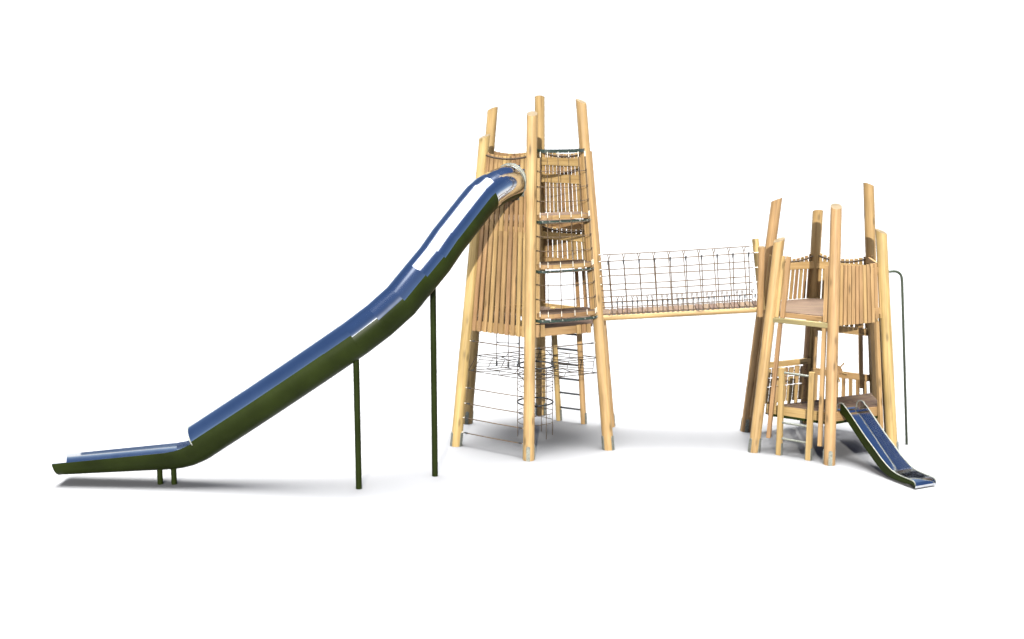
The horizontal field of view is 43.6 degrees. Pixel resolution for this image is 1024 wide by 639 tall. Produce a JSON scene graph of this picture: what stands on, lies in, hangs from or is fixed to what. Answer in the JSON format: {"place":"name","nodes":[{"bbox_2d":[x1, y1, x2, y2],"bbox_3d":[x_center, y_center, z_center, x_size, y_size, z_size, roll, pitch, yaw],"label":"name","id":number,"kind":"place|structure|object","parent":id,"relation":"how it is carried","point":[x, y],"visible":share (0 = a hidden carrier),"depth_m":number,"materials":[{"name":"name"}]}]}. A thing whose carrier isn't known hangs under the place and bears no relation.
{"place":"outdoors","nodes":[
{"label":"outdoors","id":0,"kind":"place"},
{"bbox_2d":[0,98,1023,638],"bbox_3d":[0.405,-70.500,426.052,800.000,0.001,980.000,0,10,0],"label":"ground","id":1,"kind":"structure","parent":0,"point":[172,270],"depth_m":26.07,"materials":[{"name":"white"}]},
{"bbox_2d":[52,163,525,488],"bbox_3d":[-3.207,0.114,19.637,7.616,4.818,2.150,-3,11,-15],"label":"long slide","id":2,"kind":"object","parent":1,"relation":"on","point":[395,304],"visible":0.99,"depth_m":19.27,"materials":[{"name":"metal"}]},
{"bbox_2d":[450,95,614,461],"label":"climbing tower","id":3,"kind":"structure","parent":1,"relation":"on","point":[503,291],"depth_m":21.33,"materials":[{"name":"brown wood"}]},
{"bbox_2d":[462,432,522,443],"bbox_3d":[-0.325,1.986,21.447,1.305,0.028,0.028,7,12,34],"label":"climbing rope","id":4,"kind":"object","parent":3,"relation":"attached to","point":[492,438],"visible":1,"depth_m":21.45,"materials":[{"name":"grey fabric"}]},
{"bbox_2d":[463,417,522,428],"bbox_3d":[-0.312,1.731,21.421,1.281,0.028,0.028,7,12,34],"label":"climbing rope","id":5,"kind":"object","parent":3,"relation":"attached to","point":[493,423],"visible":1,"depth_m":21.42,"materials":[{"name":"grey fabric"}]},
{"bbox_2d":[464,402,522,413],"bbox_3d":[-0.299,1.482,21.395,1.257,0.028,0.028,7,12,34],"label":"climbing rope","id":6,"kind":"object","parent":3,"relation":"attached to","point":[492,408],"visible":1,"depth_m":21.41,"materials":[{"name":"grey fabric"}]},
{"bbox_2d":[466,387,523,397],"bbox_3d":[-0.285,1.215,21.367,1.232,0.028,0.028,7,12,34],"label":"climbing rope","id":7,"kind":"object","parent":3,"relation":"attached to","point":[494,392],"visible":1,"depth_m":21.37,"materials":[{"name":"grey fabric"}]},
{"bbox_2d":[470,340,523,348],"bbox_3d":[-0.243,0.414,21.285,1.157,0.028,0.028,7,12,34],"label":"climbing rope","id":8,"kind":"object","parent":3,"relation":"attached to","point":[496,344],"visible":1,"depth_m":21.29,"materials":[{"name":"grey fabric"}]},
{"bbox_2d":[469,334,596,438],"bbox_3d":[0.405,0.986,22.331,2.370,2.150,2.598,0,10,0],"label":"crawl net","id":9,"kind":"object","parent":3,"relation":"attached to","point":[536,369],"visible":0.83,"depth_m":22.22,"materials":[{"name":"grey fabric"}]},
{"bbox_2d":[535,342,594,348],"bbox_3d":[0.886,0.432,21.189,1.158,0.028,0.028,-5,11,-25],"label":"climbing rope","id":10,"kind":"object","parent":3,"relation":"attached to","point":[564,346],"visible":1,"depth_m":21.18,"materials":[{"name":"grey fabric"}]},
{"bbox_2d":[536,148,597,322],"bbox_3d":[0.843,-1.395,20.984,1.128,2.790,0.641,-5,11,-25],"label":"climbing cage","id":11,"kind":"object","parent":3,"relation":"attached to","point":[565,312],"visible":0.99,"depth_m":20.87,"materials":[{"name":"brown wood"}]},
{"bbox_2d":[599,238,764,320],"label":"net bridge","id":12,"kind":"structure","parent":3,"relation":"attached to","point":[697,309],"depth_m":21.68,"materials":[{"name":"brown wood"}]},
{"bbox_2d":[550,307,586,423],"bbox_3d":[1.025,0.840,23.172,0.638,2.150,0.325,6,12,28],"label":"rung ladder","id":13,"kind":"object","parent":1,"relation":"on","point":[581,394],"visible":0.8,"depth_m":23.20,"materials":[{"name":"brown wood"}]},
{"bbox_2d":[775,367,815,460],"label":"entry steps","id":14,"kind":"structure","parent":1,"relation":"on","point":[780,419],"depth_m":21.04,"materials":[{"name":"brown wood"}]},
{"bbox_2d":[740,183,898,465],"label":"play tower","id":15,"kind":"structure","parent":1,"relation":"on","point":[852,293],"depth_m":21.17,"materials":[{"name":"brown wood"}]},
{"bbox_2d":[765,358,810,413],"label":"block panel","id":16,"kind":"structure","parent":15,"relation":"attached to","point":[796,392],"depth_m":22.84,"materials":[{"name":"brown wood"}]},
{"bbox_2d":[825,363,847,381],"bbox_3d":[5.761,0.905,22.666,0.403,0.390,0.116,7,12,34],"label":"ship wheel","id":17,"kind":"object","parent":15,"relation":"attached to","point":[840,372],"visible":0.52,"depth_m":22.58,"materials":[{"name":"brown wood"}]},
{"bbox_2d":[837,400,935,487],"bbox_3d":[5.912,1.944,20.300,0.429,0.962,1.889,-5,11,-25],"label":"slide","id":18,"kind":"object","parent":1,"relation":"on","point":[888,458],"visible":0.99,"depth_m":20.42,"materials":[{"name":"metal"}]},
{"bbox_2d":[889,270,907,444],"bbox_3d":[6.437,0.646,21.705,0.709,3.044,0.143,-1,10,-8],"label":"fire pole","id":19,"kind":"object","parent":1,"relation":"on","point":[904,357],"visible":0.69,"depth_m":21.70,"materials":[{"name":"grey metal"}]},
{"bbox_2d":[0,0,1023,97],"label":"sky","id":20,"kind":"structure","parent":0,"point":[49,48],"materials":[{"name":"white"}]}
]}

